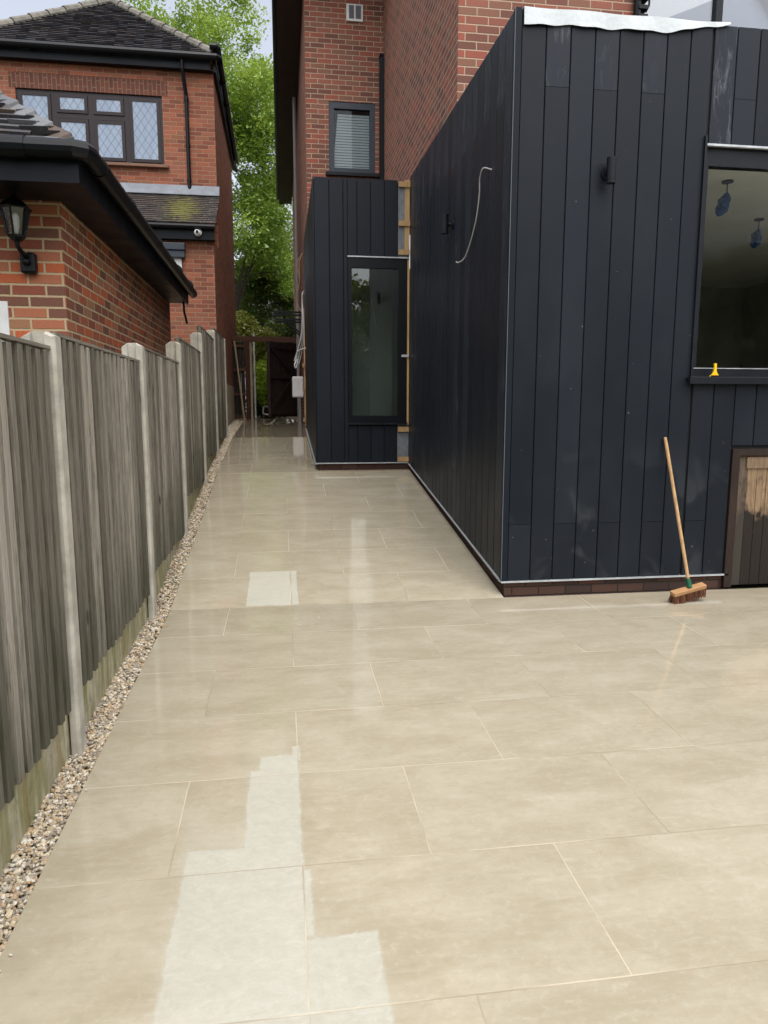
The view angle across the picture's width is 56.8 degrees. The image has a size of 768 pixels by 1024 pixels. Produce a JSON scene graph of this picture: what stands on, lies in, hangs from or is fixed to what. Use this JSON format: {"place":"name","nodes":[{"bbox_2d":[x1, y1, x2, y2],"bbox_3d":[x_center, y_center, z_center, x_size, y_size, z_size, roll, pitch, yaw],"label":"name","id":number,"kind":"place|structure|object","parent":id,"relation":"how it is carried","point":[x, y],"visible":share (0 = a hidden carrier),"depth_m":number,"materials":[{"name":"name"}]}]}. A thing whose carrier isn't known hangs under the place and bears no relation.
{"place":"outdoors","nodes":[
{"label":"outdoors","id":0,"kind":"place"},
{"bbox_2d":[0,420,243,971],"bbox_3d":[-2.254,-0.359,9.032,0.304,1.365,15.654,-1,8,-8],"label":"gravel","id":1,"kind":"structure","parent":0,"point":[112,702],"depth_m":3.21,"materials":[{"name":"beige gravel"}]},
{"bbox_2d":[0,0,409,268],"label":"sky","id":2,"kind":"structure","parent":0,"point":[8,8],"materials":[{"name":"white"}]},
{"bbox_2d":[237,417,297,419],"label":"yard","id":3,"kind":"structure","parent":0,"point":[260,418],"depth_m":18.60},
{"bbox_2d":[253,333,256,417],"bbox_3d":[-3.197,-3.359,17.545,0.040,2.072,0.040,-1,8,-8],"label":"white post","id":4,"kind":"object","parent":3,"relation":"on","point":[254,376],"visible":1,"depth_m":17.54,"materials":[{"name":"grey wood"}]},
{"bbox_2d":[246,396,285,418],"bbox_3d":[-3.100,-2.820,18.910,1.284,1.302,1.421,6,10,34],"label":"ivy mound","id":5,"kind":"object","parent":3,"relation":"on","point":[259,409],"visible":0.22,"depth_m":18.53,"materials":[{"name":"green plant"}]},
{"bbox_2d":[171,419,503,609],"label":"path","id":6,"kind":"structure","parent":0,"point":[285,521],"depth_m":6.91,"materials":[{"name":"tile"}]},
{"bbox_2d":[233,341,244,420],"bbox_3d":[-3.319,-3.012,16.281,0.030,1.817,0.390,-7,11,-41],"label":"timber stick","id":7,"kind":"object","parent":6,"relation":"on","point":[239,380],"visible":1,"depth_m":16.27,"materials":[{"name":"brown wood"}]},
{"bbox_2d":[232,336,301,419],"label":"garden gate","id":8,"kind":"structure","parent":6,"relation":"on","point":[281,369],"depth_m":16.50,"materials":[{"name":"brown wood"}]},
{"bbox_2d":[0,588,767,1023],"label":"patio","id":9,"kind":"structure","parent":0,"point":[524,810],"depth_m":2.70,"materials":[{"name":"tile"}]},
{"bbox_2d":[664,437,706,603],"bbox_3d":[2.357,0.063,5.585,0.315,1.285,0.376,-1,8,-8],"label":"broom","id":10,"kind":"object","parent":9,"relation":"on","point":[689,592],"visible":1,"depth_m":5.54,"materials":[{"name":"brown wood"}]},
{"bbox_2d":[0,432,767,944],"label":"ground","id":11,"kind":"structure","parent":0,"point":[320,604],"depth_m":5.68,"materials":[{"name":"stone"}]},
{"bbox_2d":[0,715,70,877],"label":"gravel board","id":12,"kind":"object","parent":11,"relation":"on","point":[19,811],"visible":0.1,"depth_m":2.73,"materials":[{"name":"concrete"}]},
{"bbox_2d":[0,333,71,810],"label":"fence panel","id":13,"kind":"object","parent":12,"relation":"on","point":[35,702],"visible":1,"depth_m":2.68,"materials":[{"name":"wood"}]},
{"bbox_2d":[21,331,85,763],"bbox_3d":[-1.450,0.222,3.142,0.133,1.990,0.100,-1,8,-8],"label":"concrete post","id":14,"kind":"object","parent":11,"relation":"on","point":[76,714],"visible":0.48,"depth_m":3.10,"materials":[{"name":"grey concrete"}]},
{"bbox_2d":[0,91,196,355],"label":"garage","id":15,"kind":"structure","parent":11,"relation":"on","point":[110,275],"depth_m":4.89,"materials":[{"name":"brick"}]},
{"bbox_2d":[0,301,9,334],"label":"door","id":16,"kind":"structure","parent":15,"relation":"in","point":[4,313],"depth_m":4.83,"materials":[{"name":"white plastic"}]},
{"bbox_2d":[0,192,37,273],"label":"wall lantern","id":17,"kind":"object","parent":15,"relation":"attached to","point":[13,203],"depth_m":4.61,"materials":[{"name":"black plastic"}]},
{"bbox_2d":[83,598,147,726],"bbox_3d":[-1.591,0.900,4.206,0.040,0.393,1.890,-1,8,-8],"label":"gravel board","id":18,"kind":"object","parent":11,"relation":"on","point":[96,686],"visible":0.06,"depth_m":4.00,"materials":[{"name":"concrete"}]},
{"bbox_2d":[49,332,149,685],"bbox_3d":[-1.577,-0.091,4.062,0.083,1.642,1.850,-1,8,-8],"label":"fence panel","id":19,"kind":"object","parent":18,"relation":"on","point":[102,397],"visible":0.93,"depth_m":3.83,"materials":[{"name":"grey wood"}]},
{"bbox_2d":[0,0,238,425],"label":"neighbour house","id":20,"kind":"structure","parent":11,"relation":"on","point":[137,100],"depth_m":12.88,"materials":[{"name":"red brick"}]},
{"bbox_2d":[16,88,168,168],"bbox_3d":[-5.271,-6.921,12.830,2.640,1.245,0.180,-1,8,-8],"label":"window","id":21,"kind":"structure","parent":20,"relation":"in","point":[142,123],"depth_m":12.88,"materials":[{"name":"glass"}]},
{"bbox_2d":[194,229,201,235],"bbox_3d":[-3.175,-4.773,12.104,0.124,0.130,0.132,-1,8,-8],"label":"security camera","id":22,"kind":"object","parent":20,"relation":"attached to","point":[197,232],"visible":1,"depth_m":12.08,"materials":[{"name":"white plastic"}]},
{"bbox_2d":[122,343,156,619],"bbox_3d":[-1.723,-0.144,5.019,0.133,2.053,0.100,-1,8,-8],"label":"concrete post","id":23,"kind":"object","parent":11,"relation":"on","point":[134,350],"visible":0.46,"depth_m":4.97,"materials":[{"name":"grey concrete"}]},
{"bbox_2d":[155,537,181,602],"bbox_3d":[-1.864,0.542,6.080,0.040,0.441,1.880,-1,8,-8],"label":"gravel board","id":24,"kind":"object","parent":11,"relation":"on","point":[161,571],"visible":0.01,"depth_m":5.81,"materials":[{"name":"concrete"}]},
{"bbox_2d":[144,347,184,572],"bbox_3d":[-1.849,-0.471,5.932,0.083,1.644,1.840,-1,8,-8],"label":"fence panel","id":25,"kind":"object","parent":24,"relation":"on","point":[163,416],"visible":0.83,"depth_m":5.79,"materials":[{"name":"wood"}]},
{"bbox_2d":[166,341,188,536],"bbox_3d":[-1.995,-0.645,6.866,0.133,1.958,0.100,-1,8,-8],"label":"concrete post","id":26,"kind":"object","parent":11,"relation":"on","point":[173,350],"visible":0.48,"depth_m":6.79,"materials":[{"name":"grey concrete"}]},
{"bbox_2d":[85,0,293,310],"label":"ash tree","id":27,"kind":"object","parent":11,"relation":"on","point":[254,135],"visible":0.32,"depth_m":26.94,"materials":[{"name":"green plant"}]},
{"bbox_2d":[187,483,202,521],"bbox_3d":[-2.136,-0.032,7.921,0.040,0.471,1.890,-1,8,-8],"label":"gravel board","id":28,"kind":"object","parent":11,"relation":"on","point":[192,497],"visible":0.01,"depth_m":7.77,"materials":[{"name":"concrete"}]},
{"bbox_2d":[174,337,204,495],"bbox_3d":[-2.122,-1.024,7.777,0.083,1.569,1.850,-1,8,-8],"label":"fence panel","id":29,"kind":"object","parent":28,"relation":"on","point":[192,392],"visible":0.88,"depth_m":7.71,"materials":[{"name":"grey wood"}]},
{"bbox_2d":[190,332,206,483],"bbox_3d":[-2.269,-1.208,8.714,0.133,1.944,0.100,-1,8,-8],"label":"concrete post","id":30,"kind":"object","parent":11,"relation":"on","point":[196,341],"visible":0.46,"depth_m":8.63,"materials":[{"name":"grey concrete"}]},
{"bbox_2d":[207,452,215,471],"bbox_3d":[-2.402,-0.577,9.717,0.040,0.436,1.780,-1,8,-8],"label":"gravel board","id":31,"kind":"object","parent":11,"relation":"on","point":[210,458],"visible":0.01,"depth_m":9.79,"materials":[{"name":"concrete"}]},
{"bbox_2d":[196,325,216,457],"bbox_3d":[-2.388,-1.581,9.571,0.083,1.630,1.740,-1,8,-8],"label":"fence panel","id":32,"kind":"object","parent":31,"relation":"on","point":[209,392],"visible":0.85,"depth_m":9.53,"materials":[{"name":"wood"}]},
{"bbox_2d":[207,330,218,455],"bbox_3d":[-2.526,-1.689,10.464,0.133,1.942,0.100,-1,8,-8],"label":"concrete post","id":33,"kind":"object","parent":11,"relation":"on","point":[211,333],"visible":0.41,"depth_m":10.41,"materials":[{"name":"grey concrete"}]},
{"bbox_2d":[224,339,227,436],"bbox_3d":[-2.801,-2.099,12.345,0.133,1.799,0.100,-1,8,-8],"label":"concrete post","id":34,"kind":"object","parent":11,"relation":"on","point":[226,387],"visible":0.2,"depth_m":12.31,"materials":[{"name":"grey concrete"}]},
{"bbox_2d":[245,352,267,418],"bbox_3d":[-3.074,-3.211,18.229,1.230,1.780,1.130,4,9,25],"label":"lime shrub","id":35,"kind":"object","parent":11,"relation":"on","point":[261,378],"visible":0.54,"depth_m":18.03,"materials":[{"name":"green plant"}]},
{"bbox_2d":[236,310,281,391],"bbox_3d":[-3.620,-3.911,18.855,1.833,2.978,1.746,-1,8,-8],"label":"yellow shrub","id":36,"kind":"object","parent":11,"relation":"on","point":[243,326],"visible":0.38,"depth_m":18.43,"materials":[{"name":"green plant"}]},
{"bbox_2d":[236,297,289,392],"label":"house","id":37,"kind":"structure","parent":11,"relation":"on","point":[266,321],"depth_m":45.94,"materials":[{"name":"brick"}]},
{"bbox_2d":[234,214,294,335],"bbox_3d":[-4.798,-9.657,34.768,6.830,9.637,5.471,-1,8,-8],"label":"dark tree","id":38,"kind":"object","parent":11,"relation":"on","point":[257,293],"visible":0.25,"depth_m":33.18,"materials":[{"name":"green plant"}]},
{"bbox_2d":[255,313,295,348],"bbox_3d":[-2.903,-4.081,20.001,1.929,2.975,1.806,-1,8,-8],"label":"laurel shrub","id":39,"kind":"object","parent":11,"relation":"on","point":[278,330],"visible":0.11,"depth_m":19.70,"materials":[{"name":"green plant"}]},
{"bbox_2d":[303,176,409,469],"bbox_3d":[-0.541,-2.587,11.189,1.302,3.955,3.785,-1,8,-8],"label":"clad porch","id":40,"kind":"object","parent":11,"relation":"on","point":[356,245],"visible":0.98,"depth_m":9.45,"materials":[{"name":"wood"}]},
{"bbox_2d":[294,291,305,368],"bbox_3d":[-1.484,-3.188,12.443,0.267,1.325,0.179,2,9,13],"label":"cable bundle","id":41,"kind":"object","parent":40,"relation":"hanging from","point":[302,348],"visible":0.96,"depth_m":12.45,"materials":[{"name":"grey"}]},
{"bbox_2d":[347,255,408,424],"bbox_3d":[-0.078,-2.255,9.426,0.809,2.173,0.105,-1,8,-8],"label":"door","id":42,"kind":"structure","parent":40,"relation":"in","point":[399,264],"depth_m":9.41,"materials":[{"name":"black plastic"}]},
{"bbox_2d":[272,0,767,427],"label":"brick house","id":43,"kind":"structure","parent":11,"relation":"on","point":[376,88],"depth_m":11.21,"materials":[{"name":"red brick"}]},
{"bbox_2d":[275,311,301,335],"bbox_3d":[-1.963,-3.870,14.692,0.582,0.493,0.485,-1,8,-8],"label":"wall bracket","id":44,"kind":"object","parent":43,"relation":"attached to","point":[288,321],"depth_m":14.51,"materials":[{"name":"black metal"}]},
{"bbox_2d":[292,97,299,420],"bbox_3d":[-1.926,-5.459,15.663,0.065,6.866,0.065,-5,10,-30],"label":"drain pipe","id":45,"kind":"object","parent":43,"relation":"attached to","point":[295,193],"visible":0.69,"depth_m":15.50,"materials":[{"name":"grey plastic"}]},
{"bbox_2d":[292,338,303,424],"bbox_3d":[-1.852,-2.781,15.226,0.238,1.838,0.350,-1,8,-8],"label":"meter box","id":46,"kind":"object","parent":43,"relation":"attached to","point":[297,386],"visible":0.96,"depth_m":15.08,"materials":[{"name":"white plastic"}]},
{"bbox_2d":[296,253,302,310],"bbox_3d":[-1.652,-4.462,13.815,0.151,1.110,0.060,2,9,14],"label":"cable","id":47,"kind":"object","parent":43,"relation":"attached to","point":[299,277],"visible":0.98,"depth_m":13.77,"materials":[{"name":"grey plastic"}]},
{"bbox_2d":[301,309,305,425],"bbox_3d":[-1.482,-2.683,13.216,0.073,2.146,0.160,-1,8,-8],"label":"wall batten","id":48,"kind":"object","parent":43,"relation":"attached to","point":[304,388],"depth_m":13.24,"materials":[{"name":"brown wood"}]},
{"bbox_2d":[325,101,378,177],"bbox_3d":[-0.507,-6.090,11.574,0.915,1.235,0.310,-1,8,-8],"label":"window","id":49,"kind":"structure","parent":43,"relation":"in","point":[351,125],"depth_m":11.56,"materials":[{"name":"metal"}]},
{"bbox_2d":[644,0,767,28],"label":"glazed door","id":50,"kind":"structure","parent":43,"relation":"in","point":[741,13],"depth_m":7.19,"materials":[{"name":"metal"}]},
{"bbox_2d":[408,7,767,597],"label":"extension","id":51,"kind":"object","parent":11,"relation":"on","point":[579,327],"visible":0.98,"depth_m":5.59,"materials":[{"name":"black wood"}]},
{"bbox_2d":[441,214,453,234],"bbox_3d":[0.622,-2.827,6.974,0.112,0.180,0.090,-1,8,-8],"label":"wall light","id":52,"kind":"object","parent":51,"relation":"attached to","point":[446,223],"visible":1,"depth_m":6.95,"materials":[{"name":"metal"}]},
{"bbox_2d":[456,167,491,262],"bbox_3d":[0.759,-2.554,6.167,0.060,0.596,0.924,-2,9,-10],"label":"loose cable","id":53,"kind":"object","parent":51,"relation":"hanging from","point":[476,214],"visible":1,"depth_m":6.02,"materials":[{"name":"grey plastic"}]},
{"bbox_2d":[601,156,616,184],"bbox_3d":[1.668,-2.515,5.244,0.090,0.180,0.112,-1,8,-8],"label":"wall light","id":54,"kind":"object","parent":51,"relation":"attached to","point":[608,173],"visible":1,"depth_m":5.20,"materials":[{"name":"metal"}]},
{"bbox_2d":[522,6,730,32],"bbox_3d":[1.761,-3.571,5.301,1.585,0.129,0.325,-1,8,-8],"label":"roof membrane","id":55,"kind":"object","parent":51,"relation":"on","point":[560,17],"visible":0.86,"depth_m":5.13,"materials":[{"name":"white plastic"}]},
{"bbox_2d":[709,363,719,376],"bbox_3d":[2.613,-1.118,5.602,0.080,0.106,0.020,-1,8,-8],"label":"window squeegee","id":56,"kind":"object","parent":51,"relation":"on","point":[714,373],"depth_m":5.60,"materials":[{"name":"yellow plastic"}]},
{"bbox_2d":[715,179,733,215],"bbox_3d":[3.055,-2.818,6.382,0.136,0.299,0.127,-6,11,-38],"label":"pendant fitting","id":57,"kind":"object","parent":51,"relation":"hanging from","point":[722,206],"visible":1,"depth_m":6.36,"materials":[{"name":"blue plastic"}]},
{"bbox_2d":[686,135,767,383],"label":"window","id":58,"kind":"structure","parent":51,"relation":"in","point":[713,158],"depth_m":5.49,"materials":[{"name":"metal"}]},
{"bbox_2d":[721,449,767,586],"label":"hatch door","id":59,"kind":"structure","parent":51,"relation":"in","point":[745,560],"depth_m":5.89,"materials":[{"name":"brown wood"}]},
{"bbox_2d":[750,218,763,247],"bbox_3d":[4.020,-3.003,7.650,0.121,0.299,0.129,5,10,30],"label":"pendant fitting","id":60,"kind":"object","parent":51,"relation":"hanging from","point":[756,238],"visible":1,"depth_m":7.63,"materials":[{"name":"blue plastic"}]},
{"bbox_3d":[-2.668,-1.030,11.531,0.040,0.368,1.900,-1,8,-8],"label":"gravel board","id":61,"kind":"object","parent":11,"relation":"on","visible":0},
{"bbox_2d":[211,328,226,439],"bbox_3d":[-2.654,-2.010,11.389,0.083,1.650,1.860,-1,8,-8],"label":"fence panel","id":62,"kind":"object","parent":61,"relation":"on","point":[221,395],"visible":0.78,"depth_m":11.39,"materials":[{"name":"grey wood"}]}
]}

